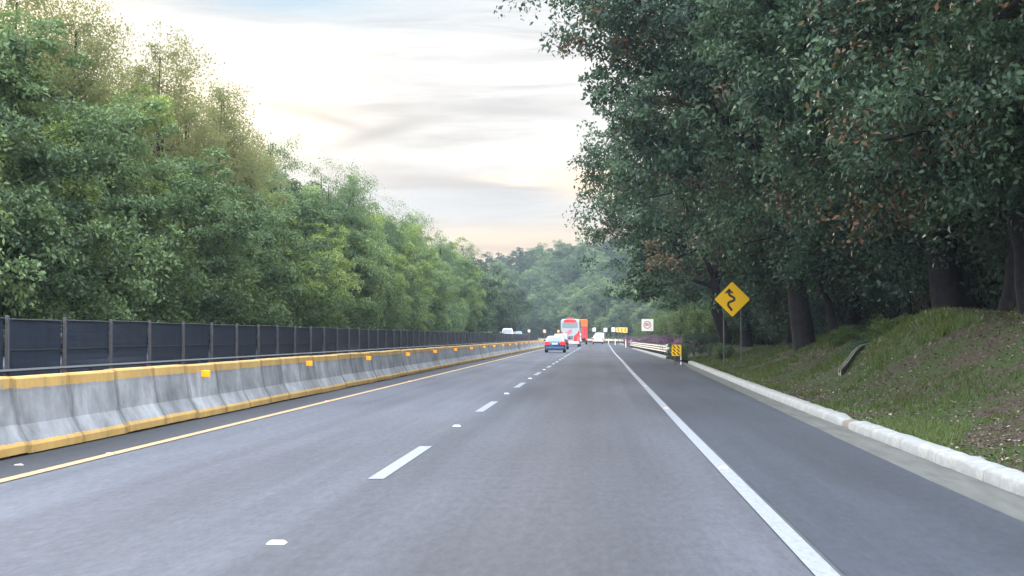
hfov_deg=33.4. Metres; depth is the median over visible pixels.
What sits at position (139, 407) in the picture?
concrete barrier
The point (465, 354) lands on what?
concrete barrier
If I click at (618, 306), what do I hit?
hillside tree
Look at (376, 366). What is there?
concrete barrier
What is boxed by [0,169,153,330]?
shrub
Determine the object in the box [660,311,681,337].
slope shrub
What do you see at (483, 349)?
concrete barrier
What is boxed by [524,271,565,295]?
hillside tree
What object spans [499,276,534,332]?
roadside tree
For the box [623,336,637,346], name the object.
purple shrub
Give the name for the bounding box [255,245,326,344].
shrub
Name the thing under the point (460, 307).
roadside tree
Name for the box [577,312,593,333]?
hillside tree
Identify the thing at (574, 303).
hillside tree
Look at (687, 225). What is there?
woodland tree
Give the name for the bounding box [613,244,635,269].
hillside tree
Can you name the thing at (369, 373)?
concrete barrier
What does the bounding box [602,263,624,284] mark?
hillside tree
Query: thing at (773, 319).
understory shrub
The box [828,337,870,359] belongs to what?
weed clump
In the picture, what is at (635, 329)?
slope shrub
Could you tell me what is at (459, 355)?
concrete barrier
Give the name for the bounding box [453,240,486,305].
airy tree
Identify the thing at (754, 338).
understory shrub
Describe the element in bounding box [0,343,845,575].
road
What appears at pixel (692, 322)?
slope shrub
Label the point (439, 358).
concrete barrier
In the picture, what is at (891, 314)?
understory shrub
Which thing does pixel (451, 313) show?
shrub
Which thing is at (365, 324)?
shrub
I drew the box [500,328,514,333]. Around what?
oncoming car
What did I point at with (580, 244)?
hillside tree
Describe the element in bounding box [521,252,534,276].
hillside tree
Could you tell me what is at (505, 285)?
roadside tree
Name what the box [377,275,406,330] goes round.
shrub
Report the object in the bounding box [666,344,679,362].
guardrail
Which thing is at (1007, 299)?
overhanging tree
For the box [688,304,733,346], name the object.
slope shrub
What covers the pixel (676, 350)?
hazard marker
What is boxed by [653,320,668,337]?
slope shrub
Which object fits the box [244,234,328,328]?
shrub
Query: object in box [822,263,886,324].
understory shrub
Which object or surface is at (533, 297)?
hillside tree
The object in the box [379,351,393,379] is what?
concrete barrier
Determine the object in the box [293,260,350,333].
shrub
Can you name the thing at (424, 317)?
roadside tree
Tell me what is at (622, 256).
hillside tree
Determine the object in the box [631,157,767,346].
overhanging tree
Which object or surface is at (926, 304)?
understory shrub
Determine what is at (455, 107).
sky
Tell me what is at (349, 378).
concrete barrier
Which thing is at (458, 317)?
shrub
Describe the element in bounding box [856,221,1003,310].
understory shrub
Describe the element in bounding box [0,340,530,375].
steel guardrail
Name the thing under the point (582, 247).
hillside tree
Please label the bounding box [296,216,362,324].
roadside tree
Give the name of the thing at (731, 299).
road sign
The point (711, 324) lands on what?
slope shrub
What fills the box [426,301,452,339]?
shrub
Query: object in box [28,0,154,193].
airy tree
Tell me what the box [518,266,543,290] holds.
hillside tree
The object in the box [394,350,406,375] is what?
concrete barrier
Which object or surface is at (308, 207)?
roadside tree
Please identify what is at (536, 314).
hillside tree
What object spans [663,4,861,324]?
overhanging tree
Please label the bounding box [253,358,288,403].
concrete barrier
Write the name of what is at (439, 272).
roadside tree
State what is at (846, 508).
road shoulder
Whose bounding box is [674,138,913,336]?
overhanging tree
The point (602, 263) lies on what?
hillside tree
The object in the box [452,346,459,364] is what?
concrete barrier
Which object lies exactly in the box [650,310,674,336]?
slope shrub
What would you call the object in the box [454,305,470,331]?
shrub
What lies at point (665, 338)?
purple shrub
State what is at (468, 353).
concrete barrier
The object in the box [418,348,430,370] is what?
concrete barrier
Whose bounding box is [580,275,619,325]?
hillside tree
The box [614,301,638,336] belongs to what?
hillside tree
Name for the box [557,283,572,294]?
hillside tree
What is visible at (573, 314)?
hillside tree
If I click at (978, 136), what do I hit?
overhanging tree
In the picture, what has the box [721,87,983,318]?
overhanging tree
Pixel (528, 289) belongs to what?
hillside tree
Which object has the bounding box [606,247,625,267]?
hillside tree
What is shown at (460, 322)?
roadside tree
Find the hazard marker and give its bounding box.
[672,345,680,364]
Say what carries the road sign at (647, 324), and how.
on the hillside
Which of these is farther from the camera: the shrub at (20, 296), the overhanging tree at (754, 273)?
the overhanging tree at (754, 273)
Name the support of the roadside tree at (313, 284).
on the opposite carriageway terrain at (69, 370)
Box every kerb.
[620,343,668,358]
[688,361,1023,496]
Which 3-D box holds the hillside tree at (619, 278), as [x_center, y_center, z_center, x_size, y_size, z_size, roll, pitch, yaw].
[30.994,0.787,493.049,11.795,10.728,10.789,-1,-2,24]
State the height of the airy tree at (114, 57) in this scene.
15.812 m
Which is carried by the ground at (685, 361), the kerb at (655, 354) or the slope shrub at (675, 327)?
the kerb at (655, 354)
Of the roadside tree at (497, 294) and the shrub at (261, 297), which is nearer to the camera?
the shrub at (261, 297)
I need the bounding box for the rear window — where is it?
[562,323,577,327]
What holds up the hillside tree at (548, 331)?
on the hillside
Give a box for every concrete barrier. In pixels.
[0,376,28,458]
[10,373,83,452]
[67,370,127,441]
[104,367,165,432]
[146,365,196,424]
[185,363,225,418]
[211,361,249,411]
[239,360,270,406]
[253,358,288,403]
[279,357,306,399]
[295,356,320,394]
[313,355,334,392]
[326,354,345,389]
[338,353,356,386]
[350,353,367,385]
[361,352,376,383]
[370,351,385,380]
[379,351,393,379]
[387,350,400,377]
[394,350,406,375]
[401,349,413,374]
[408,349,419,372]
[415,349,425,371]
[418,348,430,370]
[426,348,435,369]
[431,347,439,368]
[435,347,444,367]
[440,347,448,366]
[445,346,452,365]
[448,346,456,365]
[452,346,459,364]
[456,346,462,364]
[459,346,465,363]
[462,345,468,362]
[465,345,471,361]
[468,345,474,361]
[472,345,477,360]
[474,345,479,359]
[477,344,484,358]
[477,345,482,359]
[481,344,486,358]
[488,344,492,357]
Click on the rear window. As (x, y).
(564, 325)
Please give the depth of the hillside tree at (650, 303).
402.49 m
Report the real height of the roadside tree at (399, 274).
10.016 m
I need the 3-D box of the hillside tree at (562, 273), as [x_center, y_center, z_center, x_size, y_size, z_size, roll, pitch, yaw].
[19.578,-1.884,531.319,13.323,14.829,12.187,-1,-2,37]
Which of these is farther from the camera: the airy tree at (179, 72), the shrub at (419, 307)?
the shrub at (419, 307)
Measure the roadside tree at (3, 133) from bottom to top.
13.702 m
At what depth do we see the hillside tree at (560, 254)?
568.64 m
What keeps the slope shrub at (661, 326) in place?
on the hillside
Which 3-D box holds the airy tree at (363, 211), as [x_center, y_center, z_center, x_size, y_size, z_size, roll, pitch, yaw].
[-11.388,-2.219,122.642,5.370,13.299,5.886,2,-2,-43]
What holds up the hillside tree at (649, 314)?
on the hillside
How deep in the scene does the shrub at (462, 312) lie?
206.08 m
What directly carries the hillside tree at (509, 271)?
on the hillside
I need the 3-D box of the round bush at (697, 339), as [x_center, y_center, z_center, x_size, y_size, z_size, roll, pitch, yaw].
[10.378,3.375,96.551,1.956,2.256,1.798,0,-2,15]
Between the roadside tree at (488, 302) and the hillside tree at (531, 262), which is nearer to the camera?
the roadside tree at (488, 302)
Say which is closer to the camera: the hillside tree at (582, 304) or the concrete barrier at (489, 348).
the concrete barrier at (489, 348)
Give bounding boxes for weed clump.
[814,323,870,336]
[817,330,870,344]
[823,324,870,335]
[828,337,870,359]
[849,322,885,332]
[858,320,894,339]
[866,313,915,330]
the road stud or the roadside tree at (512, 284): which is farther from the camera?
the roadside tree at (512, 284)
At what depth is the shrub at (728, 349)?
83.30 m
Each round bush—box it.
[681,328,710,357]
[700,330,718,355]
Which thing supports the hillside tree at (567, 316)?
on the hillside
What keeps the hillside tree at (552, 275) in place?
on the hillside
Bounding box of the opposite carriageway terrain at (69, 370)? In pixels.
[3,326,538,373]
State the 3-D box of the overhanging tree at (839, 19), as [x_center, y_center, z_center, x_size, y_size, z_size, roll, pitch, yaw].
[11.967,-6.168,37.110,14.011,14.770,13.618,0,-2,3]
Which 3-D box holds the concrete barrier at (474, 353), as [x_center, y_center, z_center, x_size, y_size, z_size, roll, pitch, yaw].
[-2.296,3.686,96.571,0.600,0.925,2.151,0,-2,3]
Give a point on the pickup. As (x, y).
(597, 338)
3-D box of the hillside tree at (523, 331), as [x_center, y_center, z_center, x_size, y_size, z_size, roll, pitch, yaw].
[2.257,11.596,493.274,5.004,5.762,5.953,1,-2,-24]
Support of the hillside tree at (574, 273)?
on the hillside
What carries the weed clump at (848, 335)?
on the hillside
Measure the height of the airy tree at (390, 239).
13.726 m
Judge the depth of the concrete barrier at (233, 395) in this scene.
31.94 m
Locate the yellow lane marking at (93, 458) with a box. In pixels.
[0,349,541,482]
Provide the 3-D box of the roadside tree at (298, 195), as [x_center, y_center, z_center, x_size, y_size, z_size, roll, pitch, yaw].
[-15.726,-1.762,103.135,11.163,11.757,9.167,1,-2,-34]
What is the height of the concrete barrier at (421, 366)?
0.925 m
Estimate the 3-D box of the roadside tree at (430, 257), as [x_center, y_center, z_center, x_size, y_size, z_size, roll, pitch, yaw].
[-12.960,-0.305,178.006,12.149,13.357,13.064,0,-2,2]
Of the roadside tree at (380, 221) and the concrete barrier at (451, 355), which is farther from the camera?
the roadside tree at (380, 221)
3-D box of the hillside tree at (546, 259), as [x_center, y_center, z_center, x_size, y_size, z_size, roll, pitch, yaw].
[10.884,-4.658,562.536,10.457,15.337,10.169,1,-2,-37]
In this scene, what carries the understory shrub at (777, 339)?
on the hillside
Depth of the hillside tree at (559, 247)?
577.65 m
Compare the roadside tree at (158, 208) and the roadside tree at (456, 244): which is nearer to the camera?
the roadside tree at (158, 208)
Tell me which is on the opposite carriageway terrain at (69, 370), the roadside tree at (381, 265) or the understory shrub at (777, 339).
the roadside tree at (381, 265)
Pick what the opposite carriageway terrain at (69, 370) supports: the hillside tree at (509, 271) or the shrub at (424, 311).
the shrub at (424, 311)
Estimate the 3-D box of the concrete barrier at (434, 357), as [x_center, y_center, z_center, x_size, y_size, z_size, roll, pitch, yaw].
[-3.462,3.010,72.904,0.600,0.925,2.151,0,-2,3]
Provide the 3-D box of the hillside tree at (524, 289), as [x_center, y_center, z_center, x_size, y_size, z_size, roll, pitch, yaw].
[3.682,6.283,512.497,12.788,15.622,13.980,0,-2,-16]
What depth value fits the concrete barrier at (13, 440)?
19.86 m
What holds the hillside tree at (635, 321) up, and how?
on the hillside
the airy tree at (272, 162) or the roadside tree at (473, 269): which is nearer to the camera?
the airy tree at (272, 162)
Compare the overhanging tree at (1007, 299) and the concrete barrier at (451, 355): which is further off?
the concrete barrier at (451, 355)
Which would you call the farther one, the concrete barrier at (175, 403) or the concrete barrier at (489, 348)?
the concrete barrier at (489, 348)
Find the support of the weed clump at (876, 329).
on the hillside
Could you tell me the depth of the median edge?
25.64 m
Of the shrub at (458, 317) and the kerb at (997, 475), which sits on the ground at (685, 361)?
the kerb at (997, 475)
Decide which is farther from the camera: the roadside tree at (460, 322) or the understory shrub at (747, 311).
the roadside tree at (460, 322)
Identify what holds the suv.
on the road
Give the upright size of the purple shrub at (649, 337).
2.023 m
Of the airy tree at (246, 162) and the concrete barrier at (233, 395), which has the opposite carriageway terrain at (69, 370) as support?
the airy tree at (246, 162)
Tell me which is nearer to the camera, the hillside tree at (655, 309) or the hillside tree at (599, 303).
the hillside tree at (655, 309)
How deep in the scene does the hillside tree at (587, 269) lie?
515.92 m
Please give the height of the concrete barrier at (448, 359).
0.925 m
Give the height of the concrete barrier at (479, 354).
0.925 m
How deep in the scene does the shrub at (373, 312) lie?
128.52 m
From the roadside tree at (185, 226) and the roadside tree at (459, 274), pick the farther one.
the roadside tree at (459, 274)
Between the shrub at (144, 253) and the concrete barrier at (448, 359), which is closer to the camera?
the shrub at (144, 253)
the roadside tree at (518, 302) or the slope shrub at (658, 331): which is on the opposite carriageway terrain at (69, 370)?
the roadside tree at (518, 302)
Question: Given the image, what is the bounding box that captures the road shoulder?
[581,342,1023,575]
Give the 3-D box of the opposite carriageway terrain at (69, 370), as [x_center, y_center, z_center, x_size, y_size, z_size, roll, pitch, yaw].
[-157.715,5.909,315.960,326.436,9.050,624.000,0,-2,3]
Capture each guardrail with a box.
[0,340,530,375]
[538,338,631,344]
[629,341,667,354]
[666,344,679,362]
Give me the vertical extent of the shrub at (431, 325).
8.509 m
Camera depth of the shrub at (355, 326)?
118.10 m
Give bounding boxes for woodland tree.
[672,8,736,289]
[674,39,762,195]
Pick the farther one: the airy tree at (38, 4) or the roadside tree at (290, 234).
the roadside tree at (290, 234)
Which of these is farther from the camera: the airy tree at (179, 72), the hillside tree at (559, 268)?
the hillside tree at (559, 268)
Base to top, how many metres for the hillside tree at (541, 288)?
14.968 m
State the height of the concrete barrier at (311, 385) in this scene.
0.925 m
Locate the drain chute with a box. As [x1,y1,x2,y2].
[838,342,870,375]
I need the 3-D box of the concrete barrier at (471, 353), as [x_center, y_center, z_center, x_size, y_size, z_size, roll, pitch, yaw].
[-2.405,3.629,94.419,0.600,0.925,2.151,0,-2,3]
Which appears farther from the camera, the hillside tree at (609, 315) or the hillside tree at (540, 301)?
the hillside tree at (540, 301)
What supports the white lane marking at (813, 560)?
on the road
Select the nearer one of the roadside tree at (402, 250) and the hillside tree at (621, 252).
the roadside tree at (402, 250)
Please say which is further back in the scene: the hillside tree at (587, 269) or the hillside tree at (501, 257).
the hillside tree at (501, 257)
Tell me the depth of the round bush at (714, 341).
98.21 m
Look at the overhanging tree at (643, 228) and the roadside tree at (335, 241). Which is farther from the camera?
the roadside tree at (335, 241)
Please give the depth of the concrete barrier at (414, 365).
64.30 m
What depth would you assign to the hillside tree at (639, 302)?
409.72 m
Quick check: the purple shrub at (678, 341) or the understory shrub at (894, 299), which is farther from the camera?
the purple shrub at (678, 341)
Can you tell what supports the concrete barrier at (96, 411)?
on the median edge
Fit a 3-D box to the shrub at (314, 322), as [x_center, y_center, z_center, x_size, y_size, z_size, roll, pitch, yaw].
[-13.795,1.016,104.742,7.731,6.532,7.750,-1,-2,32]
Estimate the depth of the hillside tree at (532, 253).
616.57 m
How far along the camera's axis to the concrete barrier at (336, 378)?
44.94 m
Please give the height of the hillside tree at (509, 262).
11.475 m
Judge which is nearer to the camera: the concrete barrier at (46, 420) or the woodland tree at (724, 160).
the concrete barrier at (46, 420)
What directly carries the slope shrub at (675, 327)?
on the hillside
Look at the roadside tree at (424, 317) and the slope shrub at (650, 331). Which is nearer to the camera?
the roadside tree at (424, 317)
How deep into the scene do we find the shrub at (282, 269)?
87.54 m
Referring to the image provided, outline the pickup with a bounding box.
[592,335,603,343]
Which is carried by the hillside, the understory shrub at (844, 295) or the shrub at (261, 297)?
the understory shrub at (844, 295)
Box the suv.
[554,334,569,348]
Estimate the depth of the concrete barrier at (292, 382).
38.36 m
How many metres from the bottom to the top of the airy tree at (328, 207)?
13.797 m
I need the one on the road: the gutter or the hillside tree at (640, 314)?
the gutter
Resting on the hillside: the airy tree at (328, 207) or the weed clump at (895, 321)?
the weed clump at (895, 321)
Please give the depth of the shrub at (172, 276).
64.88 m
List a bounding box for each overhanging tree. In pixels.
[494,0,879,350]
[562,7,787,356]
[628,162,729,312]
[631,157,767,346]
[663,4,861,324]
[671,155,868,344]
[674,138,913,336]
[685,0,963,309]
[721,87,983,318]
[729,1,1000,308]
[745,0,1011,242]
[751,92,1007,308]
[757,0,1023,318]
[770,0,1023,231]
[813,5,1023,311]
[847,0,1023,150]
[891,11,1023,225]
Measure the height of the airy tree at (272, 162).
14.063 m
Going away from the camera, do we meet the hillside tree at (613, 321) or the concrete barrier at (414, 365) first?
the concrete barrier at (414, 365)
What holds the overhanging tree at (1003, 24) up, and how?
on the hillside
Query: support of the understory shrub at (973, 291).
on the hillside
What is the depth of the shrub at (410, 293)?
152.74 m
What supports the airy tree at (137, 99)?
on the opposite carriageway terrain at (69, 370)
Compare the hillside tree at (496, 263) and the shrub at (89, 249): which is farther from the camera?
the hillside tree at (496, 263)
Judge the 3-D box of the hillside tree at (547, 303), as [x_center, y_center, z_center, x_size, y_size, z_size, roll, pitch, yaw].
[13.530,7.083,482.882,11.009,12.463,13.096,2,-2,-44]
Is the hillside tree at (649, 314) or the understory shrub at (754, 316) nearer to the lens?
the understory shrub at (754, 316)
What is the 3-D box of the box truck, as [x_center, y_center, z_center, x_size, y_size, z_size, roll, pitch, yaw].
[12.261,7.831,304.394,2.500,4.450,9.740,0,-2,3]
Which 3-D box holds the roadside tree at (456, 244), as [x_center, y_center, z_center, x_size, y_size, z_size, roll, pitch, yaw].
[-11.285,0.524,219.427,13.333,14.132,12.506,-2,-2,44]
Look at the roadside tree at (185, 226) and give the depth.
79.90 m
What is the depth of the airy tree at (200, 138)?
80.60 m
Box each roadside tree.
[0,5,156,303]
[0,24,15,179]
[0,31,117,314]
[4,83,199,338]
[11,90,241,347]
[135,144,289,320]
[140,140,220,344]
[203,164,334,320]
[209,159,329,342]
[243,165,321,306]
[255,186,342,320]
[293,184,359,305]
[295,180,390,295]
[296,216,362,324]
[319,223,392,320]
[342,236,395,336]
[354,213,400,326]
[361,213,408,276]
[368,233,414,325]
[386,215,437,294]
[399,241,438,330]
[403,236,442,321]
[410,244,465,328]
[421,237,464,327]
[426,237,475,322]
[428,252,463,325]
[439,251,481,311]
[441,253,494,297]
[443,261,466,309]
[452,299,465,317]
[456,255,488,329]
[460,257,508,332]
[466,262,506,331]
[470,274,503,332]
[474,263,510,331]
[476,276,519,332]
[479,273,493,324]
[483,266,512,339]
[483,272,504,332]
[484,265,520,331]
[488,275,524,336]
[490,274,518,317]
[497,271,527,332]
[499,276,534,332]
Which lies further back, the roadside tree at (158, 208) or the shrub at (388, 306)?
the shrub at (388, 306)
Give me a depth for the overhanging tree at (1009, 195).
34.42 m
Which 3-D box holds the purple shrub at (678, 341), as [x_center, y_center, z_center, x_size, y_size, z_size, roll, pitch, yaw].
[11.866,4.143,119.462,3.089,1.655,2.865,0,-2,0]
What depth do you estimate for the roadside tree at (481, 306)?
224.76 m
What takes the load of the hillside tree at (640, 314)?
on the hillside
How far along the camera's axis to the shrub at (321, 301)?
102.06 m
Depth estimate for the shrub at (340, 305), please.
113.13 m
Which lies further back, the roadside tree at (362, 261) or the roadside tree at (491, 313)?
the roadside tree at (491, 313)
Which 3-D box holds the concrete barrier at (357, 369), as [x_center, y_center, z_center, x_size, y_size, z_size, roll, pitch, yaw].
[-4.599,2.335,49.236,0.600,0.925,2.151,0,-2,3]
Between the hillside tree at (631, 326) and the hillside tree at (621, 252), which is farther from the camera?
the hillside tree at (621, 252)
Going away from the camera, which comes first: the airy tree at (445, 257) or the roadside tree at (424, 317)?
the roadside tree at (424, 317)
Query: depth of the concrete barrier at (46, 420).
21.16 m
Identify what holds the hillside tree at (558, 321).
on the hillside
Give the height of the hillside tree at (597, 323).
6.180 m
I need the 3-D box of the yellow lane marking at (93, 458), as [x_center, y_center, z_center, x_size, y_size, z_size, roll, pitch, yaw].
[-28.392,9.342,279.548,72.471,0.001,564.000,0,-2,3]
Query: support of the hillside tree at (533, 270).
on the hillside
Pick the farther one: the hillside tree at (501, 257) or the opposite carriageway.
the hillside tree at (501, 257)
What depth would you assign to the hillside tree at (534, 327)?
479.22 m
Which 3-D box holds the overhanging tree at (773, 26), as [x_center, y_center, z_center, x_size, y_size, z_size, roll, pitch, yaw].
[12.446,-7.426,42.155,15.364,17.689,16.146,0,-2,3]
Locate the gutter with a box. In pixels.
[616,343,1023,521]
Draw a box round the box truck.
[579,319,587,343]
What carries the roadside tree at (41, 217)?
on the opposite carriageway terrain at (69, 370)
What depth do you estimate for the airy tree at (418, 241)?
172.42 m
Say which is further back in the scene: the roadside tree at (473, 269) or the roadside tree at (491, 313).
the roadside tree at (491, 313)
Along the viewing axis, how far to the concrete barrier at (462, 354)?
87.99 m
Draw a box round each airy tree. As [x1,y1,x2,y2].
[0,0,102,212]
[7,0,136,112]
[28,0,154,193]
[80,36,190,343]
[113,20,237,343]
[148,66,253,229]
[184,70,275,248]
[212,103,298,323]
[259,131,316,225]
[301,152,367,272]
[327,163,391,336]
[362,191,417,284]
[396,206,445,294]
[424,223,462,293]
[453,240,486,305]
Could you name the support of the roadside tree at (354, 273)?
on the opposite carriageway terrain at (69, 370)
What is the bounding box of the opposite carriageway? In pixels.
[3,340,497,366]
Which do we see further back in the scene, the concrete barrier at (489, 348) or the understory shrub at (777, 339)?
the concrete barrier at (489, 348)
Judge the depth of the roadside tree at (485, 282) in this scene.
234.81 m
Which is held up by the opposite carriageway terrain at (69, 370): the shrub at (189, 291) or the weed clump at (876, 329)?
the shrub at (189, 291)
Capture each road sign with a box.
[642,319,652,330]
[714,282,749,364]
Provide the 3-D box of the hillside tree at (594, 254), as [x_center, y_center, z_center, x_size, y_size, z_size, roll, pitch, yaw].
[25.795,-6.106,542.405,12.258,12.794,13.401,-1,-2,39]
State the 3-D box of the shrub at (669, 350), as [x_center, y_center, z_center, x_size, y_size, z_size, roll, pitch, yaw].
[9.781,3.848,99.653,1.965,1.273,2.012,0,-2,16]
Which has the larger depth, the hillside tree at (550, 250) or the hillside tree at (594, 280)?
the hillside tree at (550, 250)
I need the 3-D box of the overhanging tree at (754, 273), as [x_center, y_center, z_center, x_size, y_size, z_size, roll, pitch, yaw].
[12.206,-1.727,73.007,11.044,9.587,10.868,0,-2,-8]
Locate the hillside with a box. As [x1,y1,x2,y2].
[522,280,1023,471]
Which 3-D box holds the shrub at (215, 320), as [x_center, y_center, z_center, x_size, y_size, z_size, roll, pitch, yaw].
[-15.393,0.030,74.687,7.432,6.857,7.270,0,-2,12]
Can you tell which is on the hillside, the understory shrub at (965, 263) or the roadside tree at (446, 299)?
the understory shrub at (965, 263)
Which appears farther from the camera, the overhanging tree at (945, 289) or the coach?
the coach
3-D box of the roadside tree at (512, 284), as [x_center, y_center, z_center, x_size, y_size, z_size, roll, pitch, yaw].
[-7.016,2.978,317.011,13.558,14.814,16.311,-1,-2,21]
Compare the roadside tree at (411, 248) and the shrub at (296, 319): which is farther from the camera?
the roadside tree at (411, 248)
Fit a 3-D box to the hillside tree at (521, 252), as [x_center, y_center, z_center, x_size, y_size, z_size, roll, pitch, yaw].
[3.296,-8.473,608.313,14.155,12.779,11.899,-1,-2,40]
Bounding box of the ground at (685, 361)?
[587,342,860,420]
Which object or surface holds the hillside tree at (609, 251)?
on the hillside
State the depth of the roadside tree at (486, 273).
288.70 m
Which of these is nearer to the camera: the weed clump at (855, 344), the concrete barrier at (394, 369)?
the weed clump at (855, 344)
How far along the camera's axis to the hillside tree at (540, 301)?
494.49 m
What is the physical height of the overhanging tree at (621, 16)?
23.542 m
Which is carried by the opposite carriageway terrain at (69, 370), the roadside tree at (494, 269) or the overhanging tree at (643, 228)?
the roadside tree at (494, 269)
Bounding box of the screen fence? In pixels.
[0,315,537,375]
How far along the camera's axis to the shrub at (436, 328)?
174.95 m
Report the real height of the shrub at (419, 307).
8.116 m
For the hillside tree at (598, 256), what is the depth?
530.59 m
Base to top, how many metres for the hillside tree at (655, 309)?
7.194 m
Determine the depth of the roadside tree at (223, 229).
74.13 m
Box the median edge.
[0,347,544,477]
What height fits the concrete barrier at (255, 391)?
0.925 m
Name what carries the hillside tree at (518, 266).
on the hillside
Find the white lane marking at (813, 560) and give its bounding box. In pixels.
[368,345,839,575]
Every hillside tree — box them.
[474,252,497,268]
[487,259,507,272]
[490,252,508,266]
[499,265,518,281]
[502,253,524,274]
[506,247,533,274]
[511,258,529,281]
[512,284,539,330]
[512,319,526,333]
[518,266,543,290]
[519,292,543,328]
[520,266,542,282]
[521,246,542,260]
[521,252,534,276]
[522,283,532,300]
[522,302,552,332]
[523,274,539,290]
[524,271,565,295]
[524,316,541,334]
[525,263,548,270]
[526,242,555,270]
[528,280,554,305]
[528,285,558,325]
[531,252,559,280]
[536,282,575,306]
[538,246,565,269]
[538,287,572,334]
[538,291,579,331]
[538,319,552,337]
[540,268,562,283]
[542,262,571,280]
[550,239,573,279]
[550,243,581,270]
[552,314,566,332]
[554,258,595,282]
[556,283,594,321]
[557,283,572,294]
[558,252,576,270]
[558,265,585,293]
[559,310,576,325]
[566,311,580,318]
[567,242,598,265]
[568,238,596,253]
[571,293,591,325]
[572,274,594,291]
[577,262,608,291]
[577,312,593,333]
[580,249,611,276]
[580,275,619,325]
[581,268,614,290]
[584,255,611,279]
[584,274,616,307]
[586,251,610,275]
[586,277,621,333]
[586,283,627,336]
[590,316,607,333]
[599,239,622,261]
[599,311,617,337]
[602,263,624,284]
[605,264,625,277]
[605,283,638,334]
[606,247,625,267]
[606,310,632,336]
[608,248,632,279]
[608,273,628,289]
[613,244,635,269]
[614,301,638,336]
[622,311,638,332]
[629,314,644,331]
[630,305,648,334]
[632,289,651,311]
[635,305,652,326]
[641,308,661,318]
[642,279,664,312]
[652,300,669,312]
[656,302,676,318]
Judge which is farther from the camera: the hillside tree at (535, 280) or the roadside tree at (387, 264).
the hillside tree at (535, 280)
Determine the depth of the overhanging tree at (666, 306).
131.09 m
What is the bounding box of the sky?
[0,0,697,265]
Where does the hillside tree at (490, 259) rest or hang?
on the hillside
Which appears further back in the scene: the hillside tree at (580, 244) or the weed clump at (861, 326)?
the hillside tree at (580, 244)
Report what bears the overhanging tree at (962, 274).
on the hillside
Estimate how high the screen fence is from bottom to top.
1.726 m
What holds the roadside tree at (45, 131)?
on the opposite carriageway terrain at (69, 370)
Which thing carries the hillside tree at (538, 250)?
on the hillside
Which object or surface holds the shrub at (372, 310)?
on the opposite carriageway terrain at (69, 370)
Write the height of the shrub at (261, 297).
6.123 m
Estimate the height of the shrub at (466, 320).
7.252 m
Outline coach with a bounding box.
[560,318,580,346]
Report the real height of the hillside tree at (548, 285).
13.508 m
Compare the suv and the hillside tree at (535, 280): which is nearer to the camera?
the suv
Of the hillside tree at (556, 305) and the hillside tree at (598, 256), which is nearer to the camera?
the hillside tree at (556, 305)
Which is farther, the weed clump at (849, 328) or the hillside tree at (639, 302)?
the hillside tree at (639, 302)
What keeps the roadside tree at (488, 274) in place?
on the opposite carriageway terrain at (69, 370)
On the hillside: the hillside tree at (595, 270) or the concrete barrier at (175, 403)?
the hillside tree at (595, 270)
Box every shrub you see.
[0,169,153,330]
[0,172,62,321]
[0,223,97,337]
[13,183,197,350]
[59,183,213,351]
[106,228,251,332]
[132,217,253,337]
[161,213,262,324]
[209,232,311,344]
[209,254,300,338]
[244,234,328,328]
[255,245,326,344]
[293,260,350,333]
[295,233,344,326]
[295,271,361,327]
[322,283,356,326]
[329,271,374,337]
[335,261,392,328]
[342,283,392,333]
[346,286,392,329]
[361,284,414,337]
[371,282,425,329]
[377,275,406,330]
[388,263,428,331]
[403,278,433,330]
[406,280,431,330]
[408,278,448,330]
[414,285,435,329]
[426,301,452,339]
[428,294,449,331]
[431,298,469,338]
[431,311,446,336]
[441,300,464,335]
[453,296,472,331]
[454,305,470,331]
[462,310,473,329]
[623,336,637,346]
[632,320,641,338]
[639,316,659,336]
[643,334,657,342]
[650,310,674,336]
[651,320,670,338]
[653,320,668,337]
[655,333,678,343]
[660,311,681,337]
[660,337,700,352]
[662,310,685,336]
[663,343,692,361]
[668,298,709,347]
[677,305,737,349]
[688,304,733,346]
[691,311,755,345]
[708,342,737,359]
[714,283,773,344]
[726,285,779,344]
[742,284,768,332]
[747,287,786,342]
[748,271,826,341]
[753,291,819,339]
[786,260,923,324]
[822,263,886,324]
[841,261,929,313]
[844,299,883,323]
[854,268,926,320]
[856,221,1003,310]
[875,242,977,314]
[875,283,924,312]
[877,206,1004,314]
[970,272,1003,307]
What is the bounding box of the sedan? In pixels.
[544,336,567,352]
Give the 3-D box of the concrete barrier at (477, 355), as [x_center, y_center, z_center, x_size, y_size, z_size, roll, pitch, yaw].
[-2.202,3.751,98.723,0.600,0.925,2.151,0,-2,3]
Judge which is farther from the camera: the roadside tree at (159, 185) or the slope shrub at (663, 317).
the slope shrub at (663, 317)
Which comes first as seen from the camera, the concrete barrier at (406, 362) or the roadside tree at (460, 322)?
the concrete barrier at (406, 362)
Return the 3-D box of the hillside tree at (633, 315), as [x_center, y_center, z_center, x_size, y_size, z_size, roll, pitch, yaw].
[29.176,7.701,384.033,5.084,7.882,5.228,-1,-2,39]
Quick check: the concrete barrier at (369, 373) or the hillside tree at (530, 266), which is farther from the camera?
the hillside tree at (530, 266)
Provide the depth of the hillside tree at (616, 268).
517.55 m
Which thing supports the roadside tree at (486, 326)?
on the opposite carriageway terrain at (69, 370)

